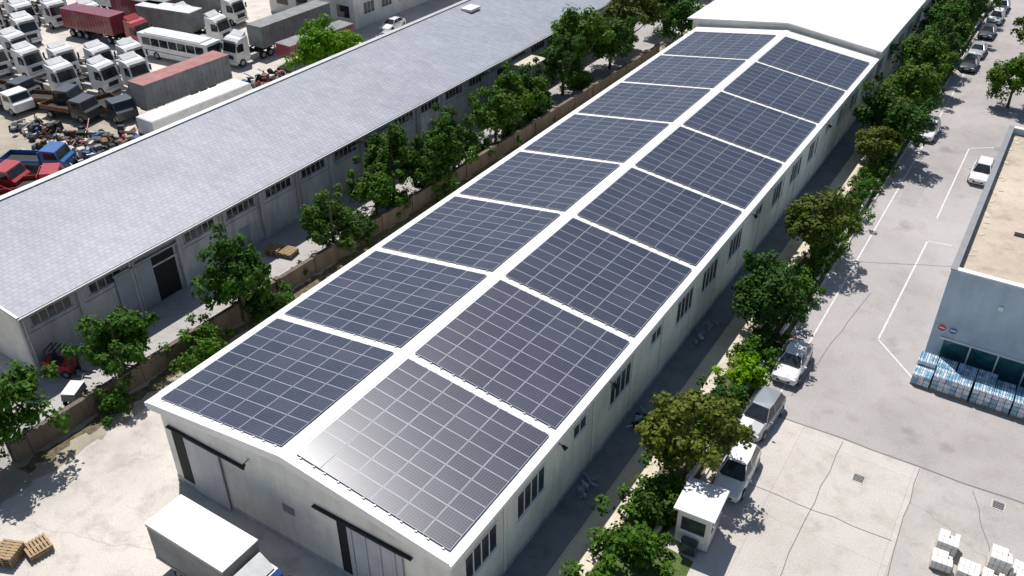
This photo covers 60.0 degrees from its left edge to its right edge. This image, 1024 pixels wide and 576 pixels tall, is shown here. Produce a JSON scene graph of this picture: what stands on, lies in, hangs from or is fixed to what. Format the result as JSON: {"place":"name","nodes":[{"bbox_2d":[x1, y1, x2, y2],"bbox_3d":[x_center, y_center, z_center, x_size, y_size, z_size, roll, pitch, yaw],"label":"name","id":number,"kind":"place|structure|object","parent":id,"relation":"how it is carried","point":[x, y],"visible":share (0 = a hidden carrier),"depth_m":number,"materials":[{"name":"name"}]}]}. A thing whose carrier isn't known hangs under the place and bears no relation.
{"place":"outdoors","nodes":[
{"label":"outdoors","id":0,"kind":"place"},
{"bbox_2d":[269,0,428,29],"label":"white office building","id":1,"kind":"structure","parent":0,"point":[359,14],"depth_m":122.41,"materials":[{"name":"paint"}]},
{"bbox_2d":[0,0,713,470],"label":"yard pavement","id":2,"kind":"structure","parent":0,"point":[172,310],"depth_m":70.74,"materials":[{"name":"concrete"}]},
{"bbox_2d":[0,359,75,460],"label":"yard tree","id":3,"kind":"object","parent":2,"relation":"on","point":[17,384],"visible":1,"depth_m":50.73,"materials":[{"name":"green plant"}]},
{"bbox_2d":[41,342,95,378],"bbox_3d":[-29.634,4.773,59.110,3.150,2.299,1.250,4,34,6],"label":"forklift","id":4,"kind":"object","parent":2,"relation":"on","point":[65,367],"visible":0.84,"depth_m":59.05,"materials":[{"name":"red paint"}]},
{"bbox_2d":[61,305,159,378],"bbox_3d":[-25.830,4.122,57.583,5.127,5.312,5.317,2,34,2],"label":"yard tree","id":5,"kind":"object","parent":2,"relation":"on","point":[122,337],"visible":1,"depth_m":56.76,"materials":[{"name":"green plant"}]},
{"bbox_2d":[295,183,362,251],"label":"yard tree","id":6,"kind":"object","parent":2,"relation":"on","point":[320,218],"visible":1,"depth_m":70.76,"materials":[{"name":"green plant"}]},
{"bbox_2d":[346,160,403,215],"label":"yard tree","id":7,"kind":"object","parent":2,"relation":"on","point":[373,186],"visible":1,"depth_m":75.08,"materials":[{"name":"green plant"}]},
{"bbox_2d":[351,121,421,194],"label":"yard tree","id":8,"kind":"object","parent":2,"relation":"on","point":[389,143],"visible":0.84,"depth_m":76.98,"materials":[{"name":"green plant"}]},
{"bbox_2d":[395,134,452,188],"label":"yard tree","id":9,"kind":"object","parent":2,"relation":"on","point":[423,162],"visible":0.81,"depth_m":78.37,"materials":[{"name":"green plant"}]},
{"bbox_2d":[417,102,484,168],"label":"yard tree","id":10,"kind":"object","parent":2,"relation":"on","point":[469,135],"visible":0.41,"depth_m":82.02,"materials":[{"name":"green plant"}]},
{"bbox_2d":[476,60,533,125],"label":"yard tree","id":11,"kind":"object","parent":2,"relation":"on","point":[525,96],"visible":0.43,"depth_m":89.81,"materials":[{"name":"green plant"}]},
{"bbox_2d":[535,32,585,95],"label":"yard tree","id":12,"kind":"object","parent":2,"relation":"on","point":[556,57],"visible":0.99,"depth_m":98.40,"materials":[{"name":"green plant"}]},
{"bbox_2d":[550,2,629,71],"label":"yard tree","id":13,"kind":"object","parent":2,"relation":"on","point":[587,25],"visible":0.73,"depth_m":101.53,"materials":[{"name":"green plant"}]},
{"bbox_2d":[587,14,638,68],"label":"yard tree","id":14,"kind":"object","parent":2,"relation":"on","point":[617,26],"visible":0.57,"depth_m":104.22,"materials":[{"name":"green plant"}]},
{"bbox_2d":[601,0,668,45],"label":"yard tree","id":15,"kind":"object","parent":2,"relation":"on","point":[623,9],"visible":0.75,"depth_m":109.44,"materials":[{"name":"green plant"}]},
{"bbox_2d":[0,0,931,575],"bbox_3d":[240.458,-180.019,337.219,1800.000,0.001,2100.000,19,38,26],"label":"ground","id":16,"kind":"structure","parent":0,"point":[92,508],"depth_m":50.38,"materials":[{"name":"concrete"}]},
{"bbox_2d":[0,538,27,568],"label":"wooden pallet stack","id":17,"kind":"object","parent":16,"relation":"on","point":[12,552],"visible":0.99,"depth_m":46.56,"materials":[{"name":"brown wood"}]},
{"bbox_2d":[0,159,30,185],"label":"flatbed truck","id":18,"kind":"object","parent":16,"relation":"on","point":[12,172],"visible":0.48,"depth_m":80.48,"materials":[{"name":"red paint"}]},
{"bbox_2d":[6,40,45,77],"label":"semi truck","id":19,"kind":"object","parent":16,"relation":"on","point":[28,60],"visible":0.84,"depth_m":104.32,"materials":[{"name":"white paint"}]},
{"bbox_2d":[9,10,42,43],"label":"semi truck","id":20,"kind":"object","parent":16,"relation":"on","point":[24,22],"visible":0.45,"depth_m":114.23,"materials":[{"name":"white paint"}]},
{"bbox_2d":[33,56,82,90],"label":"semi truck","id":21,"kind":"object","parent":16,"relation":"on","point":[59,70],"visible":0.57,"depth_m":99.82,"materials":[{"name":"white paint"}]},
{"bbox_2d":[20,118,99,158],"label":"scrap pile","id":22,"kind":"object","parent":16,"relation":"on","point":[82,132],"visible":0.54,"depth_m":89.94,"materials":[{"name":"multicoloured metal"}]},
{"bbox_2d":[0,103,137,174],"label":"dirt patch","id":23,"kind":"object","parent":16,"relation":"on","point":[13,140],"visible":0.12,"depth_m":94.02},
{"bbox_2d":[0,86,35,115],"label":"flatbed truck","id":24,"kind":"object","parent":23,"relation":"on","point":[15,100],"visible":1,"depth_m":95.68,"materials":[{"name":"white paint"}]},
{"bbox_2d":[8,113,63,139],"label":"scrap pile","id":25,"kind":"object","parent":23,"relation":"on","point":[37,127],"visible":0.95,"depth_m":91.92,"materials":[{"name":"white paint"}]},
{"bbox_2d":[0,141,75,167],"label":"flatbed truck","id":26,"kind":"object","parent":23,"relation":"on","point":[63,153],"visible":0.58,"depth_m":84.21,"materials":[{"name":"blue paint"}]},
{"bbox_2d":[28,83,83,109],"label":"flatbed truck","id":27,"kind":"object","parent":23,"relation":"on","point":[64,93],"visible":0.59,"depth_m":96.69,"materials":[{"name":"paint"}]},
{"bbox_2d":[38,93,103,123],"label":"flatbed truck","id":28,"kind":"object","parent":23,"relation":"on","point":[82,108],"visible":1,"depth_m":94.25,"materials":[{"name":"paint"}]},
{"bbox_2d":[65,125,144,166],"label":"scrap pile","id":29,"kind":"object","parent":23,"relation":"on","point":[90,147],"visible":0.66,"depth_m":88.43,"materials":[{"name":"metal"}]},
{"bbox_2d":[78,54,123,94],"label":"semi truck","id":30,"kind":"object","parent":16,"relation":"on","point":[102,76],"visible":0.81,"depth_m":100.35,"materials":[{"name":"white paint"}]},
{"bbox_2d":[59,3,152,44],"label":"semi trailer truck","id":31,"kind":"object","parent":16,"relation":"on","point":[116,25],"visible":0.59,"depth_m":115.16,"materials":[{"name":"red paint"}]},
{"bbox_2d":[95,92,138,123],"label":"flatbed truck","id":32,"kind":"object","parent":16,"relation":"on","point":[119,108],"visible":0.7,"depth_m":93.96,"materials":[{"name":"paint"}]},
{"bbox_2d":[117,51,151,89],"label":"semi truck","id":33,"kind":"object","parent":16,"relation":"on","point":[132,64],"visible":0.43,"depth_m":101.03,"materials":[{"name":"white paint"}]},
{"bbox_2d":[137,27,222,61],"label":"bus","id":34,"kind":"object","parent":16,"relation":"on","point":[157,43],"visible":0.67,"depth_m":108.73,"materials":[{"name":"white paint"}]},
{"bbox_2d":[128,50,232,110],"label":"container trailer","id":35,"kind":"object","parent":16,"relation":"on","point":[156,89],"visible":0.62,"depth_m":96.24,"materials":[{"name":"grey metal"}]},
{"bbox_2d":[135,1,231,42],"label":"semi trailer truck","id":36,"kind":"object","parent":16,"relation":"on","point":[214,23],"visible":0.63,"depth_m":115.89,"materials":[{"name":"white paint"}]},
{"bbox_2d":[156,332,223,376],"bbox_3d":[-21.180,4.255,59.918,4.753,2.817,3.504,-22,40,-29],"label":"shrub","id":37,"kind":"object","parent":16,"relation":"on","point":[203,350],"visible":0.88,"depth_m":59.40,"materials":[{"name":"green plant"}]},
{"bbox_2d":[136,79,251,133],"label":"box trailer","id":38,"kind":"object","parent":16,"relation":"on","point":[159,118],"visible":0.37,"depth_m":92.92,"materials":[{"name":"white paint"}]},
{"bbox_2d":[176,311,234,348],"bbox_3d":[-21.306,3.027,62.017,4.133,2.449,3.047,5,34,7],"label":"shrub","id":39,"kind":"object","parent":16,"relation":"on","point":[208,330],"visible":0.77,"depth_m":61.47,"materials":[{"name":"green plant"}]},
{"bbox_2d":[172,0,248,25],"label":"semi trailer truck","id":40,"kind":"object","parent":16,"relation":"on","point":[234,11],"visible":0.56,"depth_m":122.05,"materials":[{"name":"white paint"}]},
{"bbox_2d":[144,494,290,575],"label":"box truck","id":41,"kind":"object","parent":16,"relation":"on","point":[188,537],"visible":1,"depth_m":43.70,"materials":[{"name":"metal"}]},
{"bbox_2d":[190,219,272,321],"bbox_3d":[-20.018,-1.351,63.052,6.447,8.483,6.000,16,37,22],"label":"yard tree","id":42,"kind":"object","parent":16,"relation":"on","point":[233,279],"visible":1,"depth_m":61.90,"materials":[{"name":"green plant"}]},
{"bbox_2d":[236,289,282,324],"bbox_3d":[-18.556,1.294,64.507,3.072,2.217,2.932,16,37,23],"label":"shrub","id":43,"kind":"object","parent":16,"relation":"on","point":[253,306],"visible":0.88,"depth_m":64.15,"materials":[{"name":"green plant"}]},
{"bbox_2d":[220,0,331,66],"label":"semi trailer truck","id":44,"kind":"object","parent":16,"relation":"on","point":[267,33],"visible":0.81,"depth_m":111.17,"materials":[{"name":"white paint"}]},
{"bbox_2d":[17,106,579,472],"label":"dry verge","id":45,"kind":"structure","parent":16,"relation":"on","point":[96,423],"depth_m":64.49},
{"bbox_2d":[90,372,135,425],"bbox_3d":[-25.174,6.942,56.347,2.743,2.204,3.720,-15,36,-21],"label":"shrub","id":46,"kind":"object","parent":45,"relation":"on","point":[113,401],"visible":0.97,"depth_m":55.80,"materials":[{"name":"green plant"}]},
{"bbox_2d":[0,0,611,374],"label":"grey roof warehouse","id":47,"kind":"structure","parent":16,"relation":"on","point":[124,225],"depth_m":73.58,"materials":[{"name":"paint"}]},
{"bbox_2d":[29,36,552,328],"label":"windows","id":48,"kind":"structure","parent":47,"relation":"in","point":[39,318],"depth_m":71.64,"materials":[{"name":"black glass"}]},
{"bbox_2d":[111,61,553,314],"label":"doors","id":49,"kind":"structure","parent":47,"relation":"in","point":[157,283],"depth_m":65.76,"materials":[{"name":"metal"}]},
{"bbox_2d":[275,20,353,58],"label":"flatbed trailer","id":50,"kind":"object","parent":16,"relation":"on","point":[285,47],"visible":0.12,"depth_m":108.58,"materials":[{"name":"red paint"}]},
{"bbox_2d":[282,13,347,71],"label":"yard tree","id":51,"kind":"object","parent":16,"relation":"on","point":[319,42],"visible":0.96,"depth_m":101.94,"materials":[{"name":"green plant"}]},
{"bbox_2d":[8,44,659,461],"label":"boundary wall","id":52,"kind":"structure","parent":16,"relation":"on","point":[82,408],"depth_m":68.96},
{"bbox_2d":[0,38,677,503],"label":"dirt strip","id":53,"kind":"object","parent":16,"relation":"on","point":[14,480],"visible":0.12,"depth_m":54.27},
{"bbox_2d":[418,112,481,193],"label":"yard tree","id":54,"kind":"object","parent":16,"relation":"on","point":[451,146],"visible":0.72,"depth_m":79.57,"materials":[{"name":"green plant"}]},
{"bbox_2d":[468,86,524,139],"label":"yard tree","id":55,"kind":"object","parent":16,"relation":"on","point":[505,109],"visible":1,"depth_m":86.71,"materials":[{"name":"green plant"}]},
{"bbox_2d":[660,0,703,41],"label":"yard tree","id":56,"kind":"object","parent":16,"relation":"on","point":[683,11],"visible":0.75,"depth_m":111.85,"materials":[{"name":"green plant"}]},
{"bbox_2d":[634,388,758,481],"bbox_3d":[10.037,8.516,49.844,6.469,6.608,5.883,-21,39,-28],"label":"roadside tree","id":57,"kind":"object","parent":16,"relation":"on","point":[669,428],"visible":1,"depth_m":48.39,"materials":[{"name":"green plant"}]},
{"bbox_2d":[730,249,810,332],"bbox_3d":[18.195,0.428,62.173,5.703,6.329,6.638,14,36,19],"label":"roadside tree","id":58,"kind":"object","parent":16,"relation":"on","point":[758,296],"visible":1,"depth_m":60.51,"materials":[{"name":"green plant"}]},
{"bbox_2d":[588,0,993,574],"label":"planting strip","id":59,"kind":"object","parent":16,"relation":"on","point":[701,470],"depth_m":64.04,"materials":[{"name":"soil"}]},
{"bbox_2d":[559,536,620,575],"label":"shrub","id":60,"kind":"object","parent":59,"relation":"on","point":[574,569],"visible":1,"depth_m":44.65,"materials":[{"name":"green plant"}]},
{"bbox_2d":[596,543,692,575],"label":"grass patch","id":61,"kind":"object","parent":59,"relation":"on","point":[681,564],"visible":0.39,"depth_m":46.55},
{"bbox_2d":[582,493,675,575],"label":"shrub","id":62,"kind":"object","parent":61,"relation":"on","point":[641,545],"visible":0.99,"depth_m":45.88,"materials":[{"name":"green plant"}]},
{"bbox_2d":[616,481,678,534],"bbox_3d":[7.253,11.853,48.453,3.372,2.550,3.533,-24,40,-31],"label":"shrub","id":63,"kind":"object","parent":59,"relation":"on","point":[657,508],"visible":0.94,"depth_m":48.00,"materials":[{"name":"green plant"}]},
{"bbox_2d":[630,451,685,497],"bbox_3d":[8.788,10.976,50.144,4.133,2.449,3.047,15,37,21],"label":"shrub","id":64,"kind":"object","parent":59,"relation":"on","point":[676,486],"visible":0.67,"depth_m":49.58,"materials":[{"name":"green plant"}]},
{"bbox_2d":[711,350,771,389],"bbox_3d":[15.071,5.528,58.268,3.357,2.458,3.450,-14,36,-20],"label":"shrub","id":65,"kind":"object","parent":59,"relation":"on","point":[744,374],"visible":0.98,"depth_m":57.55,"materials":[{"name":"green plant"}]},
{"bbox_2d":[724,335,781,377],"bbox_3d":[16.109,4.588,59.687,3.047,2.449,4.133,-26,42,-34],"label":"shrub","id":66,"kind":"object","parent":59,"relation":"on","point":[749,346],"visible":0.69,"depth_m":59.62,"materials":[{"name":"green plant"}]},
{"bbox_2d":[747,321,792,354],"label":"shrub","id":67,"kind":"object","parent":59,"relation":"on","point":[768,341],"visible":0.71,"depth_m":60.72,"materials":[{"name":"green plant"}]},
{"bbox_2d":[854,125,904,160],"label":"roadside tree","id":68,"kind":"object","parent":59,"relation":"on","point":[866,145],"visible":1,"depth_m":82.72,"materials":[{"name":"green plant"}]},
{"bbox_2d":[782,186,861,249],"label":"roadside tree","id":69,"kind":"object","parent":16,"relation":"on","point":[807,227],"visible":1,"depth_m":68.36,"materials":[{"name":"green plant"}]},
{"bbox_2d":[666,3,995,534],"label":"kerb","id":70,"kind":"structure","parent":16,"relation":"on","point":[770,367],"depth_m":70.14,"materials":[{"name":"concrete"}]},
{"bbox_2d":[851,79,937,162],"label":"roadside tree","id":71,"kind":"object","parent":16,"relation":"on","point":[887,111],"visible":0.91,"depth_m":84.12,"materials":[{"name":"green plant"}]},
{"bbox_2d":[873,61,945,111],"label":"roadside tree","id":72,"kind":"object","parent":16,"relation":"on","point":[913,76],"visible":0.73,"depth_m":91.53,"materials":[{"name":"green plant"}]},
{"bbox_2d":[889,25,960,86],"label":"roadside tree","id":73,"kind":"object","parent":16,"relation":"on","point":[942,61],"visible":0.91,"depth_m":98.67,"materials":[{"name":"green plant"}]},
{"bbox_2d":[902,13,968,65],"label":"roadside tree","id":74,"kind":"object","parent":16,"relation":"on","point":[945,33],"visible":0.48,"depth_m":104.11,"materials":[{"name":"green plant"}]},
{"bbox_2d":[911,0,976,54],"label":"roadside tree","id":75,"kind":"object","parent":16,"relation":"on","point":[964,28],"visible":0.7,"depth_m":108.39,"materials":[{"name":"green plant"}]},
{"bbox_2d":[884,469,1023,575],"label":"concrete pavement","id":76,"kind":"structure","parent":16,"relation":"on","point":[937,503],"depth_m":48.80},
{"bbox_2d":[985,543,1012,575],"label":"concrete block pallet","id":77,"kind":"object","parent":76,"relation":"on","point":[999,559],"visible":0.99,"depth_m":45.73,"materials":[{"name":"white concrete"}]},
{"bbox_2d":[985,51,1023,107],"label":"roadside tree","id":78,"kind":"object","parent":16,"relation":"on","point":[1000,75],"visible":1,"depth_m":95.86,"materials":[{"name":"green plant"}]},
{"bbox_2d":[144,26,879,575],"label":"solar roof warehouse","id":79,"kind":"structure","parent":0,"point":[286,494],"depth_m":49.37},
{"bbox_2d":[161,318,393,446],"bbox_3d":[-12.877,4.815,49.053,9.230,1.266,9.020,19,38,26],"label":"solar panel array","id":80,"kind":"object","parent":79,"relation":"on","point":[279,382],"visible":1,"depth_m":48.66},
{"bbox_2d":[165,425,412,575],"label":"doors","id":81,"kind":"structure","parent":79,"relation":"in","point":[363,554],"depth_m":45.33,"materials":[{"name":"grey metal"}]},
{"bbox_2d":[284,251,486,347],"bbox_3d":[-7.844,0.388,55.671,9.230,1.262,9.020,19,38,26],"label":"solar panel array","id":82,"kind":"object","parent":79,"relation":"on","point":[393,299],"visible":1,"depth_m":55.31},
{"bbox_2d":[296,358,548,549],"bbox_3d":[-4.277,7.838,44.534,9.120,1.247,9.020,19,38,26],"label":"solar panel array","id":83,"kind":"object","parent":79,"relation":"on","point":[396,440],"visible":1,"depth_m":44.15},
{"bbox_2d":[382,196,559,271],"bbox_3d":[-2.810,-4.044,62.286,9.230,1.267,9.020,19,38,26],"label":"solar panel array","id":84,"kind":"object","parent":79,"relation":"on","point":[485,235],"visible":1,"depth_m":61.96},
{"bbox_2d":[415,280,629,427],"bbox_3d":[0.757,3.409,51.151,9.120,1.248,9.020,19,38,26],"label":"solar panel array","id":85,"kind":"object","parent":79,"relation":"on","point":[502,340],"visible":1,"depth_m":50.80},
{"bbox_2d":[460,152,619,211],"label":"solar panel array","id":86,"kind":"object","parent":79,"relation":"on","point":[550,182],"visible":1,"depth_m":68.59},
{"bbox_2d":[525,114,668,162],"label":"solar panel array","id":87,"kind":"object","parent":79,"relation":"on","point":[605,138],"visible":1,"depth_m":75.23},
{"bbox_2d":[505,218,691,336],"bbox_3d":[5.790,-1.021,57.767,9.120,1.248,9.020,19,38,26],"label":"solar panel array","id":88,"kind":"object","parent":79,"relation":"on","point":[568,262],"visible":1,"depth_m":57.45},
{"bbox_2d":[578,82,710,121],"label":"solar panel array","id":89,"kind":"object","parent":79,"relation":"on","point":[651,102],"visible":1,"depth_m":81.85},
{"bbox_2d":[577,168,741,264],"bbox_3d":[10.824,-5.451,64.384,9.120,1.249,9.020,19,38,26],"label":"solar panel array","id":90,"kind":"object","parent":79,"relation":"on","point":[670,218],"visible":1,"depth_m":64.09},
{"bbox_2d":[464,73,870,575],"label":"windows","id":91,"kind":"structure","parent":79,"relation":"in","point":[488,545],"depth_m":52.93,"materials":[{"name":"black glass"}]},
{"bbox_2d":[624,55,745,87],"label":"solar panel array","id":92,"kind":"object","parent":79,"relation":"on","point":[700,72],"visible":1,"depth_m":88.48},
{"bbox_2d":[635,126,781,207],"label":"solar panel array","id":93,"kind":"object","parent":79,"relation":"on","point":[684,156],"visible":1,"depth_m":70.72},
{"bbox_2d":[663,31,775,58],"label":"solar panel array","id":94,"kind":"object","parent":79,"relation":"on","point":[728,45],"visible":1,"depth_m":95.09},
{"bbox_2d":[683,92,815,160],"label":"solar panel array","id":95,"kind":"object","parent":79,"relation":"on","point":[746,123],"visible":1,"depth_m":77.35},
{"bbox_2d":[723,62,844,121],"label":"solar panel array","id":96,"kind":"object","parent":79,"relation":"on","point":[792,94],"visible":1,"depth_m":83.98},
{"bbox_2d":[758,36,868,89],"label":"solar panel array","id":97,"kind":"object","parent":79,"relation":"on","point":[793,55],"visible":1,"depth_m":90.61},
{"bbox_2d":[503,45,919,575],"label":"apron pavement","id":98,"kind":"structure","parent":0,"point":[543,550],"depth_m":56.47,"materials":[{"name":"concrete"}]},
{"bbox_2d":[546,69,918,575],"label":"side path","id":99,"kind":"structure","parent":0,"point":[735,331],"depth_m":58.42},
{"bbox_2d":[664,417,920,575],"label":"concrete pavement","id":100,"kind":"structure","parent":0,"point":[757,531],"depth_m":49.57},
{"bbox_2d":[673,476,729,556],"bbox_3d":[9.930,12.344,47.407,2.240,2.740,2.900,17,37,24],"label":"guard booth","id":101,"kind":"object","parent":100,"relation":"on","point":[698,505],"visible":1,"depth_m":46.78,"materials":[{"name":"white paint"}]},
{"bbox_2d":[678,510,721,556],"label":"windows","id":102,"kind":"structure","parent":101,"relation":"in","point":[688,546],"depth_m":46.78,"materials":[{"name":"black glass"}]},
{"bbox_2d":[712,440,761,502],"bbox_3d":[12.989,10.426,51.295,2.175,1.603,4.425,18,38,25],"label":"parked car","id":103,"kind":"object","parent":100,"relation":"on","point":[739,465],"visible":0.73,"depth_m":50.63,"materials":[{"name":"white paint"}]},
{"bbox_2d":[738,386,785,442],"bbox_3d":[15.491,7.752,55.288,2.175,1.603,4.525,22,40,29],"label":"parked car","id":104,"kind":"object","parent":100,"relation":"on","point":[763,411],"visible":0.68,"depth_m":54.73,"materials":[{"name":"grey metal"}]},
{"bbox_2d":[687,0,936,106],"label":"white roof warehouse","id":105,"kind":"structure","parent":0,"point":[877,28],"depth_m":101.50,"materials":[{"name":"paint"}]},
{"bbox_2d":[756,0,1023,505],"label":"asphalt road","id":106,"kind":"structure","parent":0,"point":[856,386],"depth_m":64.76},
{"bbox_2d":[771,338,813,385],"bbox_3d":[18.902,4.864,59.730,2.175,1.463,4.425,18,38,25],"label":"parked car","id":107,"kind":"object","parent":106,"relation":"on","point":[795,357],"visible":0.99,"depth_m":58.99,"materials":[{"name":"white paint"}]},
{"bbox_2d":[780,23,992,391],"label":"road marking","id":108,"kind":"object","parent":106,"relation":"on","point":[784,385],"visible":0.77,"depth_m":71.86,"materials":[{"name":"paint"}]},
{"bbox_2d":[751,261,1023,575],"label":"pavement seam","id":109,"kind":"object","parent":106,"relation":"on","point":[878,452],"visible":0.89,"depth_m":51.25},
{"bbox_2d":[925,125,1023,389],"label":"flat roof warehouse","id":110,"kind":"structure","parent":0,"point":[981,308],"depth_m":58.43,"materials":[{"name":"beige paint"}]},
{"bbox_2d":[937,306,1023,389],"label":"windows","id":111,"kind":"structure","parent":110,"relation":"in","point":[1009,371],"depth_m":58.44,"materials":[{"name":"teal glass"}]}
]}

